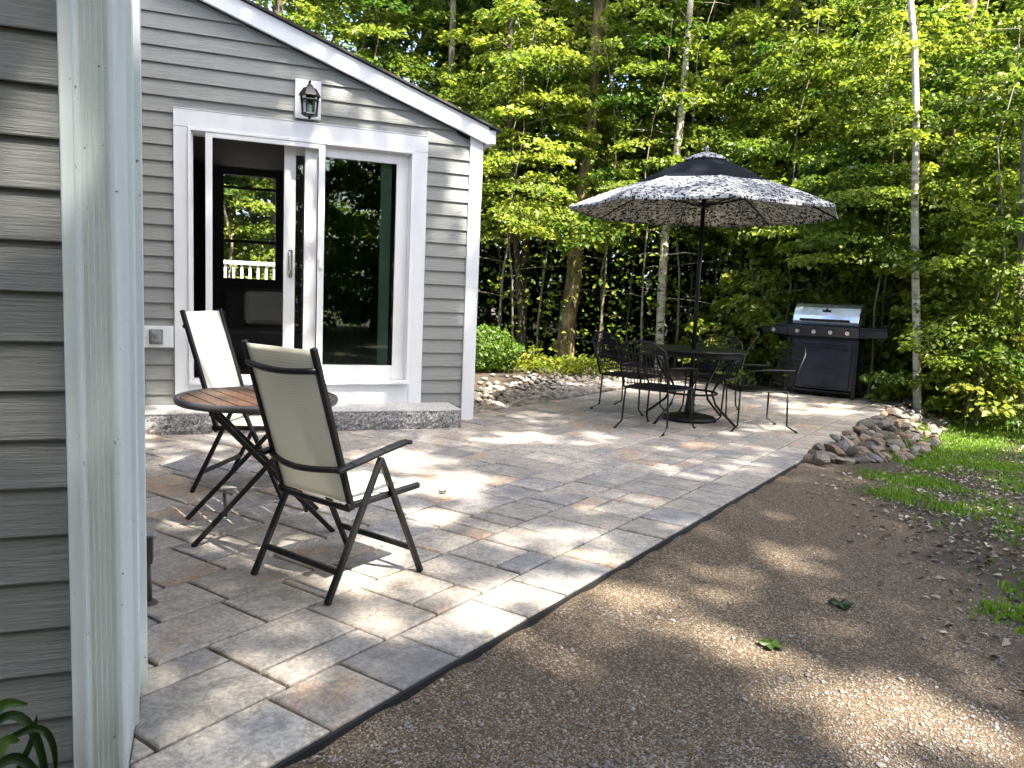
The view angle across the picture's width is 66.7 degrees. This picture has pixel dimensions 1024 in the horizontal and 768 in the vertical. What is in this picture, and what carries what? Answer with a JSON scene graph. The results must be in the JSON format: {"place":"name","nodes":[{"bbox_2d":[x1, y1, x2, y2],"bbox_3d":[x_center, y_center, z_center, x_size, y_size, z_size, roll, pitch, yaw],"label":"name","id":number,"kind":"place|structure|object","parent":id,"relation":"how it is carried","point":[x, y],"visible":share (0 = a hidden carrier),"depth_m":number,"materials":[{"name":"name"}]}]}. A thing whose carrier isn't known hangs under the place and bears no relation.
{"place":"outdoors","nodes":[
{"label":"outdoors","id":0,"kind":"place"},
{"bbox_2d":[130,380,899,767],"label":"patio","id":1,"kind":"structure","parent":0,"point":[534,510],"depth_m":3.46,"materials":[{"name":"stone"}]},
{"bbox_2d":[146,530,158,606],"bbox_3d":[-1.276,0.644,2.696,0.096,0.263,0.070,0,7,-21],"label":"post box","id":2,"kind":"object","parent":1,"relation":"on","point":[151,601],"visible":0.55,"depth_m":2.69,"materials":[{"name":"plastic"}]},
{"bbox_2d":[180,309,281,498],"bbox_3d":[-1.455,0.086,4.315,0.588,0.974,0.496,3,7,6],"label":"sling chair","id":3,"kind":"object","parent":1,"relation":"on","point":[212,348],"visible":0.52,"depth_m":4.28,"materials":[{"name":"fabric"}]},
{"bbox_2d":[173,386,338,546],"bbox_3d":[-1.177,0.360,3.610,0.718,0.620,0.718,0,7,-21],"label":"bistro table","id":4,"kind":"object","parent":1,"relation":"on","point":[216,403],"visible":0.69,"depth_m":3.43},
{"bbox_2d":[145,402,461,435],"bbox_3d":[-1.628,0.277,6.255,2.444,0.175,0.448,0,7,-21],"label":"granite step","id":5,"kind":"object","parent":1,"relation":"on","point":[167,420],"visible":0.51,"depth_m":6.22,"materials":[{"name":"stone"}]},
{"bbox_2d":[241,339,422,605],"bbox_3d":[-0.688,0.296,3.004,0.472,0.919,0.560,7,8,36],"label":"sling chair","id":6,"kind":"object","parent":1,"relation":"on","point":[303,450],"visible":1,"depth_m":2.85,"materials":[{"name":"fabric"}]},
{"bbox_2d":[590,331,663,415],"bbox_3d":[1.188,-0.130,7.963,0.677,0.794,0.563,8,8,38],"label":"iron chair","id":7,"kind":"object","parent":1,"relation":"on","point":[616,373],"visible":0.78,"depth_m":8.00,"materials":[{"name":"metal"}]},
{"bbox_2d":[613,340,698,435],"bbox_3d":[1.276,-0.001,6.870,0.563,0.794,0.678,8,8,38],"label":"iron chair","id":8,"kind":"object","parent":1,"relation":"on","point":[667,387],"visible":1,"depth_m":6.70,"materials":[{"name":"metal"}]},
{"bbox_2d":[639,344,749,427],"bbox_3d":[1.719,0.002,7.472,1.031,0.690,1.030,0,7,-21],"label":"dining table","id":9,"kind":"object","parent":1,"relation":"on","point":[718,354],"visible":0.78,"depth_m":7.23,"materials":[{"name":"black metal"}]},
{"bbox_2d":[569,146,837,423],"bbox_3d":[1.759,-0.932,7.365,2.317,2.568,2.317,0,7,-21],"label":"patio umbrella","id":10,"kind":"object","parent":1,"relation":"on","point":[706,188],"visible":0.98,"depth_m":7.30,"materials":[{"name":"fabric"}]},
{"bbox_2d":[678,334,742,415],"bbox_3d":[2.111,-0.117,8.195,0.563,0.794,0.678,6,7,27],"label":"iron chair","id":11,"kind":"object","parent":1,"relation":"on","point":[730,376],"visible":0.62,"depth_m":8.33,"materials":[{"name":"metal"}]},
{"bbox_2d":[713,343,805,433],"bbox_3d":[2.272,0.011,7.136,0.678,0.794,0.563,2,7,-5],"label":"iron chair","id":12,"kind":"object","parent":1,"relation":"on","point":[755,388],"visible":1,"depth_m":7.10,"materials":[{"name":"metal"}]},
{"bbox_2d":[763,303,894,399],"bbox_3d":[4.032,-0.439,10.012,1.490,1.184,0.551,7,8,34],"label":"gas grill","id":13,"kind":"object","parent":1,"relation":"on","point":[831,338],"visible":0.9,"depth_m":9.86,"materials":[{"name":"metal"}]},
{"bbox_2d":[790,340,851,388],"bbox_3d":[3.922,-0.251,9.902,0.710,0.570,0.019,7,8,34],"label":"cart door","id":14,"kind":"structure","parent":13,"relation":"in","point":[822,366],"depth_m":9.87,"materials":[{"name":"metal"}]},
{"bbox_2d":[226,0,881,299],"label":"sky","id":15,"kind":"structure","parent":0,"point":[270,4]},
{"bbox_2d":[285,300,1023,767],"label":"ground","id":16,"kind":"structure","parent":0,"point":[835,522],"depth_m":2.60,"materials":[{"name":"gravel"}]},
{"bbox_2d":[0,698,57,767],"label":"garden plant","id":17,"kind":"object","parent":16,"relation":"on","point":[32,730],"visible":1,"depth_m":1.52,"materials":[{"name":"green plant"}]},
{"bbox_2d":[224,184,258,273],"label":"maple sapling","id":18,"kind":"object","parent":16,"relation":"on","point":[249,193],"depth_m":13.75,"materials":[{"name":"green plant"}]},
{"bbox_2d":[224,0,274,279],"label":"maple sapling","id":19,"kind":"object","parent":16,"relation":"on","point":[268,208],"visible":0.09,"depth_m":13.15,"materials":[{"name":"green plant"}]},
{"bbox_2d":[0,0,501,767],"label":"house","id":20,"kind":"structure","parent":16,"relation":"on","point":[132,132],"depth_m":1.96,"materials":[{"name":"wood"}]},
{"bbox_2d":[144,326,173,347],"bbox_3d":[-2.731,-0.361,5.964,0.252,0.165,0.078,0,7,-21],"label":"outlet","id":21,"kind":"object","parent":20,"relation":"attached to","point":[159,336],"visible":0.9,"depth_m":5.97,"materials":[{"name":"grey plastic"}]},
{"bbox_2d":[219,169,280,283],"bbox_3d":[-2.993,-1.782,8.892,0.660,1.250,0.080,0,7,-21],"label":"window","id":22,"kind":"structure","parent":20,"relation":"in","point":[222,172],"depth_m":8.86,"materials":[{"name":"paint"}]},
{"bbox_2d":[212,287,323,367],"bbox_3d":[-2.525,-0.593,8.046,1.100,0.778,0.950,0,7,-21],"label":"armchair","id":23,"kind":"object","parent":20,"relation":"on","point":[239,329],"visible":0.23,"depth_m":7.92,"materials":[{"name":"fabric"}]},
{"bbox_2d":[244,291,282,325],"bbox_3d":[-2.575,-0.789,8.120,0.420,0.350,0.170,0,7,-21],"label":"cushion","id":24,"kind":"object","parent":23,"relation":"on","point":[263,307],"visible":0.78,"depth_m":8.04,"materials":[{"name":"fabric"}]},
{"bbox_2d":[188,127,414,383],"bbox_3d":[-1.696,-0.981,6.368,1.754,1.957,0.205,0,7,-21],"label":"sliding door","id":25,"kind":"structure","parent":20,"relation":"in","point":[380,372],"depth_m":6.41,"materials":[{"name":"white plastic"}]},
{"bbox_2d":[295,79,320,120],"bbox_3d":[-1.583,-2.225,6.082,0.200,0.323,0.232,0,7,-21],"label":"wall lantern","id":26,"kind":"object","parent":20,"relation":"attached to","point":[308,99],"depth_m":6.11,"materials":[{"name":"black metal"}]},
{"bbox_2d":[323,159,363,363],"bbox_3d":[-1.466,-1.052,6.778,0.320,2.010,0.050,0,7,-21],"label":"curtain","id":27,"kind":"object","parent":20,"relation":"hanging from","point":[343,251],"visible":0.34,"depth_m":6.77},
{"bbox_2d":[224,1,317,277],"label":"maple sapling","id":28,"kind":"object","parent":16,"relation":"on","point":[289,6],"visible":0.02,"depth_m":14.40,"materials":[{"name":"green plant"}]},
{"bbox_2d":[270,0,282,271],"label":"forest tree","id":29,"kind":"object","parent":16,"relation":"on","point":[277,7],"depth_m":13.53,"materials":[{"name":"brown plant"}]},
{"bbox_2d":[224,0,365,279],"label":"maple sapling","id":30,"kind":"object","parent":16,"relation":"on","point":[317,26],"visible":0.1,"depth_m":13.43,"materials":[{"name":"green plant"}]},
{"bbox_2d":[228,0,392,199],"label":"maple sapling","id":31,"kind":"object","parent":16,"relation":"on","point":[355,17],"visible":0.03,"depth_m":16.14,"materials":[{"name":"green plant"}]},
{"bbox_2d":[283,0,434,58],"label":"forest tree","id":32,"kind":"object","parent":16,"relation":"on","point":[358,48],"visible":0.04,"depth_m":25.51,"materials":[{"name":"green plant"}]},
{"bbox_2d":[293,0,468,98],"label":"maple sapling","id":33,"kind":"object","parent":16,"relation":"on","point":[399,7],"visible":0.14,"depth_m":13.37,"materials":[{"name":"green plant"}]},
{"bbox_2d":[268,0,504,245],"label":"maple sapling","id":34,"kind":"object","parent":16,"relation":"on","point":[371,17],"visible":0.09,"depth_m":14.23,"materials":[{"name":"green plant"}]},
{"bbox_2d":[364,0,507,350],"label":"forest tree","id":35,"kind":"object","parent":16,"relation":"on","point":[371,43],"visible":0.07,"depth_m":14.41,"materials":[{"name":"green plant"}]},
{"bbox_2d":[448,0,455,102],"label":"forest tree","id":36,"kind":"object","parent":16,"relation":"on","point":[451,58],"visible":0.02,"depth_m":13.76,"materials":[{"name":"grey plant"}]},
{"bbox_2d":[391,0,545,232],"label":"maple sapling","id":37,"kind":"object","parent":16,"relation":"on","point":[428,15],"visible":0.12,"depth_m":13.55,"materials":[{"name":"green plant"}]},
{"bbox_2d":[475,323,525,372],"bbox_3d":[-0.445,-0.480,10.591,1.317,0.712,1.156,0,7,-21],"label":"bush","id":38,"kind":"object","parent":16,"relation":"on","point":[497,342],"visible":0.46,"depth_m":10.35,"materials":[{"name":"green plant"}]},
{"bbox_2d":[490,351,541,371],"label":"plant","id":39,"kind":"object","parent":16,"relation":"on","point":[524,362],"visible":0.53,"depth_m":10.55,"materials":[{"name":"yellow plant"}]},
{"bbox_2d":[425,0,607,355],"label":"forest tree","id":40,"kind":"object","parent":16,"relation":"on","point":[532,273],"visible":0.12,"depth_m":14.95,"materials":[{"name":"green plant"}]},
{"bbox_2d":[507,0,526,359],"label":"grey tree","id":41,"kind":"object","parent":16,"relation":"on","point":[520,309],"visible":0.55,"depth_m":12.77,"materials":[{"name":"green plant"}]},
{"bbox_2d":[437,0,605,328],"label":"maple sapling","id":42,"kind":"object","parent":16,"relation":"on","point":[446,95],"visible":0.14,"depth_m":13.31,"materials":[{"name":"green plant"}]},
{"bbox_2d":[478,0,574,351],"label":"maple sapling","id":43,"kind":"object","parent":16,"relation":"on","point":[506,293],"visible":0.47,"depth_m":12.39,"materials":[{"name":"green plant"}]},
{"bbox_2d":[517,0,536,356],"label":"forest tree","id":44,"kind":"object","parent":16,"relation":"on","point":[525,285],"visible":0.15,"depth_m":14.24,"materials":[{"name":"brown plant"}]},
{"bbox_2d":[437,0,621,363],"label":"maple sapling","id":45,"kind":"object","parent":16,"relation":"on","point":[559,191],"visible":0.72,"depth_m":11.56,"materials":[{"name":"green plant"}]},
{"bbox_2d":[271,464,796,767],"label":"patio edging","id":46,"kind":"object","parent":16,"relation":"on","point":[332,737],"visible":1,"depth_m":2.47,"materials":[{"name":"plastic"}]},
{"bbox_2d":[477,22,599,355],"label":"maple sapling","id":47,"kind":"object","parent":16,"relation":"on","point":[527,294],"visible":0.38,"depth_m":13.33,"materials":[{"name":"green plant"}]},
{"bbox_2d":[469,0,639,356],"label":"maple sapling","id":48,"kind":"object","parent":16,"relation":"on","point":[528,96],"visible":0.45,"depth_m":11.84,"materials":[{"name":"green plant"}]},
{"bbox_2d":[443,0,671,276],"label":"maple sapling","id":49,"kind":"object","parent":16,"relation":"on","point":[558,168],"visible":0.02,"depth_m":14.04,"materials":[{"name":"green plant"}]},
{"bbox_2d":[530,354,587,375],"bbox_3d":[0.619,-0.260,10.617,0.803,0.340,0.833,0,7,-21],"label":"plant","id":50,"kind":"object","parent":16,"relation":"on","point":[567,361],"visible":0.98,"depth_m":10.51,"materials":[{"name":"yellow plant"}]},
{"bbox_2d":[477,13,643,356],"bbox_3d":[1.001,-3.922,16.164,4.004,6.964,3.654,3,7,2],"label":"forest tree","id":51,"kind":"object","parent":16,"relation":"on","point":[482,301],"visible":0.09,"depth_m":15.65,"materials":[{"name":"green plant"}]},
{"bbox_2d":[478,16,644,349],"bbox_3d":[0.630,-4.721,18.454,4.361,7.976,4.871,-3,8,-40],"label":"forest tree","id":52,"kind":"object","parent":16,"relation":"on","point":[496,305],"visible":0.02,"depth_m":17.60,"materials":[{"name":"green plant"}]},
{"bbox_2d":[473,370,662,413],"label":"gravel","id":53,"kind":"structure","parent":16,"relation":"on","point":[566,386],"depth_m":9.12,"materials":[{"name":"stone"}]},
{"bbox_2d":[486,0,669,281],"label":"maple sapling","id":54,"kind":"object","parent":16,"relation":"on","point":[544,5],"visible":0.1,"depth_m":13.78,"materials":[{"name":"green plant"}]},
{"bbox_2d":[555,0,604,364],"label":"mossy tree","id":55,"kind":"object","parent":16,"relation":"on","point":[571,289],"visible":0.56,"depth_m":12.41,"materials":[{"name":"brown plant"}]},
{"bbox_2d":[568,355,619,378],"bbox_3d":[1.149,-0.227,10.826,0.812,0.350,0.813,0,7,-21],"label":"plant","id":56,"kind":"object","parent":16,"relation":"on","point":[595,370],"visible":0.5,"depth_m":10.70,"materials":[{"name":"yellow plant"}]},
{"bbox_2d":[529,5,672,359],"bbox_3d":[1.417,-3.043,12.067,2.176,5.893,2.217,-3,9,-41],"label":"maple sapling","id":57,"kind":"object","parent":16,"relation":"on","point":[605,283],"visible":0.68,"depth_m":12.09,"materials":[{"name":"green plant"}]},
{"bbox_2d":[502,6,713,354],"bbox_3d":[2.335,-4.157,16.820,4.038,7.386,4.510,-1,7,-30],"label":"forest tree","id":58,"kind":"object","parent":16,"relation":"on","point":[622,314],"visible":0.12,"depth_m":15.70,"materials":[{"name":"green plant"}]},
{"bbox_2d":[492,0,726,364],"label":"maple sapling","id":59,"kind":"object","parent":16,"relation":"on","point":[631,115],"visible":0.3,"depth_m":12.69,"materials":[{"name":"green plant"}]},
{"bbox_2d":[578,37,689,362],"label":"maple sapling","id":60,"kind":"object","parent":16,"relation":"on","point":[595,253],"visible":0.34,"depth_m":14.09,"materials":[{"name":"green plant"}]},
{"bbox_2d":[537,0,748,355],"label":"forest tree","id":61,"kind":"object","parent":16,"relation":"on","point":[685,267],"visible":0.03,"depth_m":18.03,"materials":[{"name":"green plant"}]},
{"bbox_2d":[550,0,761,367],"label":"maple sapling","id":62,"kind":"object","parent":16,"relation":"on","point":[703,94],"visible":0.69,"depth_m":11.62,"materials":[{"name":"green plant"}]},
{"bbox_2d":[638,0,702,369],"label":"birch tree","id":63,"kind":"object","parent":16,"relation":"on","point":[661,308],"visible":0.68,"depth_m":12.23,"materials":[{"name":"grey plant"}]},
{"bbox_2d":[609,0,752,370],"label":"maple sapling","id":64,"kind":"object","parent":16,"relation":"on","point":[690,275],"visible":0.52,"depth_m":12.29,"materials":[{"name":"green plant"}]},
{"bbox_2d":[576,0,794,359],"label":"forest tree","id":65,"kind":"object","parent":16,"relation":"on","point":[648,319],"visible":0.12,"depth_m":15.12,"materials":[{"name":"green plant"}]},
{"bbox_2d":[604,0,792,366],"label":"maple sapling","id":66,"kind":"object","parent":16,"relation":"on","point":[714,18],"visible":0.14,"depth_m":13.51,"materials":[{"name":"green plant"}]},
{"bbox_2d":[666,280,763,369],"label":"maple sapling","id":67,"kind":"object","parent":16,"relation":"on","point":[700,316],"visible":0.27,"depth_m":12.39,"materials":[{"name":"green plant"}]},
{"bbox_2d":[655,30,777,369],"bbox_3d":[3.562,-3.015,13.100,2.191,5.893,2.221,5,7,23],"label":"maple sapling","id":68,"kind":"object","parent":16,"relation":"on","point":[684,278],"visible":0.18,"depth_m":13.11,"materials":[{"name":"green plant"}]},
{"bbox_2d":[620,0,830,345],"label":"forest tree","id":69,"kind":"object","parent":16,"relation":"on","point":[675,275],"visible":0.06,"depth_m":15.40,"materials":[{"name":"green plant"}]},
{"bbox_2d":[620,0,842,362],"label":"maple sapling","id":70,"kind":"object","parent":16,"relation":"on","point":[732,63],"visible":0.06,"depth_m":13.75,"materials":[{"name":"green plant"}]},
{"bbox_2d":[730,1,745,367],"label":"mossy tree","id":71,"kind":"object","parent":16,"relation":"on","point":[740,258],"visible":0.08,"depth_m":14.60,"materials":[{"name":"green plant"}]},
{"bbox_2d":[672,269,812,384],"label":"maple sapling","id":72,"kind":"object","parent":16,"relation":"on","point":[761,316],"visible":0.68,"depth_m":10.74,"materials":[{"name":"green plant"}]},
{"bbox_2d":[700,17,835,378],"bbox_3d":[4.267,-2.864,12.475,2.176,5.892,2.217,-2,8,-37],"label":"maple sapling","id":73,"kind":"object","parent":16,"relation":"on","point":[720,256],"visible":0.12,"depth_m":12.52,"materials":[{"name":"green plant"}]},
{"bbox_2d":[687,0,864,342],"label":"forest tree","id":74,"kind":"object","parent":16,"relation":"on","point":[730,262],"visible":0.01,"depth_m":15.36,"materials":[{"name":"green plant"}]},
{"bbox_2d":[689,0,864,327],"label":"maple sapling","id":75,"kind":"object","parent":16,"relation":"on","point":[743,17],"visible":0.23,"depth_m":11.92,"materials":[{"name":"green plant"}]},
{"bbox_2d":[712,187,841,385],"bbox_3d":[3.880,-1.315,11.488,1.758,3.108,1.768,4,7,16],"label":"thicket","id":76,"kind":"object","parent":16,"relation":"on","point":[763,253],"visible":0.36,"depth_m":11.35,"materials":[{"name":"plant"}]},
{"bbox_2d":[718,0,908,387],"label":"maple sapling","id":77,"kind":"object","parent":16,"relation":"on","point":[761,145],"visible":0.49,"depth_m":10.57,"materials":[{"name":"green plant"}]},
{"bbox_2d":[723,26,906,390],"bbox_3d":[4.863,-2.635,12.019,2.821,5.582,2.832,5,7,20],"label":"maple sapling","id":78,"kind":"object","parent":16,"relation":"on","point":[765,133],"visible":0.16,"depth_m":11.59,"materials":[{"name":"green plant"}]},
{"bbox_2d":[748,15,961,369],"bbox_3d":[5.757,-3.078,13.371,3.292,6.745,3.692,0,7,-21],"label":"maple sapling","id":79,"kind":"object","parent":16,"relation":"on","point":[812,268],"visible":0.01,"depth_m":13.61,"materials":[{"name":"green plant"}]},
{"bbox_2d":[703,0,1010,376],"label":"forest tree","id":80,"kind":"object","parent":16,"relation":"on","point":[854,32],"visible":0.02,"depth_m":14.50,"materials":[{"name":"green plant"}]},
{"bbox_2d":[735,0,985,278],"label":"maple sapling","id":81,"kind":"object","parent":16,"relation":"on","point":[818,84],"visible":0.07,"depth_m":12.31,"materials":[{"name":"green plant"}]},
{"bbox_2d":[810,177,941,394],"bbox_3d":[5.123,-1.220,10.909,1.780,3.131,1.739,5,7,24],"label":"thicket","id":82,"kind":"object","parent":16,"relation":"on","point":[840,292],"visible":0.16,"depth_m":10.59,"materials":[{"name":"green plant"}]},
{"bbox_2d":[785,0,986,398],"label":"maple sapling","id":83,"kind":"object","parent":16,"relation":"on","point":[861,195],"visible":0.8,"depth_m":9.15,"materials":[{"name":"green plant"}]},
{"bbox_2d":[773,0,1011,396],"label":"maple sapling","id":84,"kind":"object","parent":16,"relation":"on","point":[953,75],"visible":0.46,"depth_m":9.62,"materials":[{"name":"green plant"}]},
{"bbox_2d":[788,388,1023,706],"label":"leaf litter","id":85,"kind":"object","parent":16,"relation":"on","point":[1012,624],"visible":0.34,"depth_m":4.55,"materials":[{"name":"plant"}]},
{"bbox_2d":[802,0,1023,280],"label":"maple sapling","id":86,"kind":"object","parent":16,"relation":"on","point":[996,44],"visible":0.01,"depth_m":10.74,"materials":[{"name":"green plant"}]},
{"bbox_2d":[907,0,920,411],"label":"birch tree","id":87,"kind":"object","parent":16,"relation":"on","point":[916,318],"visible":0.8,"depth_m":8.95,"materials":[{"name":"grey plant"}]},
{"bbox_2d":[856,0,976,395],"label":"mossy tree","id":88,"kind":"object","parent":16,"relation":"on","point":[969,16],"visible":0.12,"depth_m":10.73,"materials":[{"name":"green plant"}]},
{"bbox_2d":[824,0,1015,392],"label":"maple sapling","id":89,"kind":"object","parent":16,"relation":"on","point":[960,7],"visible":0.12,"depth_m":10.49,"materials":[{"name":"green plant"}]},
{"bbox_2d":[849,182,992,392],"bbox_3d":[5.594,-1.195,10.796,1.780,3.131,1.739,2,7,-7],"label":"thicket","id":90,"kind":"object","parent":16,"relation":"on","point":[867,288],"visible":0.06,"depth_m":10.63,"materials":[{"name":"green plant"}]},
{"bbox_2d":[849,0,1023,402],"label":"maple sapling","id":91,"kind":"object","parent":16,"relation":"on","point":[955,35],"visible":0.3,"depth_m":9.45,"materials":[{"name":"green plant"}]},
{"bbox_2d":[864,293,1013,402],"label":"maple sapling","id":92,"kind":"object","parent":16,"relation":"on","point":[882,388],"visible":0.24,"depth_m":9.52,"materials":[{"name":"green plant"}]},
{"bbox_2d":[859,28,1023,432],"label":"maple sapling","id":93,"kind":"object","parent":16,"relation":"on","point":[936,263],"visible":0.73,"depth_m":8.69,"materials":[{"name":"green plant"}]},
{"bbox_2d":[859,0,1023,256],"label":"maple sapling","id":94,"kind":"object","parent":16,"relation":"on","point":[1006,33],"visible":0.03,"depth_m":11.37,"materials":[{"name":"green plant"}]},
{"bbox_2d":[870,4,1023,400],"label":"maple sapling","id":95,"kind":"object","parent":16,"relation":"on","point":[986,70],"visible":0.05,"depth_m":10.22,"materials":[{"name":"green plant"}]},
{"bbox_2d":[882,168,1019,415],"bbox_3d":[5.661,-1.027,9.846,1.758,3.108,1.768,8,8,39],"label":"thicket","id":96,"kind":"object","parent":16,"relation":"on","point":[907,317],"visible":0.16,"depth_m":9.64,"materials":[{"name":"green plant"}]},
{"bbox_2d":[887,307,1023,427],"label":"maple sapling","id":97,"kind":"object","parent":16,"relation":"on","point":[995,351],"visible":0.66,"depth_m":8.52,"materials":[{"name":"green plant"}]},
{"bbox_2d":[889,0,1023,376],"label":"maple sapling","id":98,"kind":"object","parent":16,"relation":"on","point":[1011,5],"visible":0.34,"depth_m":9.07,"materials":[{"name":"green plant"}]},
{"bbox_2d":[903,175,1019,414],"bbox_3d":[5.920,-1.030,9.927,1.739,3.131,1.780,3,7,1],"label":"thicket","id":99,"kind":"object","parent":16,"relation":"on","point":[932,284],"visible":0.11,"depth_m":9.68,"materials":[{"name":"green plant"}]},
{"bbox_2d":[922,269,1023,433],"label":"thicket","id":100,"kind":"object","parent":16,"relation":"on","point":[949,414],"visible":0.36,"depth_m":8.89,"materials":[{"name":"green plant"}]},
{"bbox_2d":[934,176,1023,426],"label":"thicket","id":101,"kind":"object","parent":16,"relation":"on","point":[971,254],"visible":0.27,"depth_m":9.02,"materials":[{"name":"green plant"}]},
{"bbox_2d":[952,271,1023,435],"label":"thicket","id":102,"kind":"object","parent":16,"relation":"on","point":[1012,308],"visible":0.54,"depth_m":8.70,"materials":[{"name":"green plant"}]},
{"bbox_2d":[1014,112,1023,433],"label":"grey tree","id":103,"kind":"object","parent":16,"relation":"on","point":[1020,257],"visible":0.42,"depth_m":8.73,"materials":[{"name":"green plant"}]},
{"bbox_2d":[846,412,1023,633],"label":"grass","id":104,"kind":"structure","parent":0,"point":[984,464],"depth_m":5.86,"materials":[{"name":"plant"}]},
{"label":"deck floor","id":105,"kind":"structure","parent":0,"visible":0},
{"bbox_2d":[224,260,274,279],"bbox_3d":[-3.727,-1.111,11.704,3.480,1.580,0.090,0,7,-21],"label":"deck railing","id":106,"kind":"object","parent":105,"relation":"on","point":[249,263],"visible":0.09,"depth_m":11.52,"materials":[{"name":"wood"}]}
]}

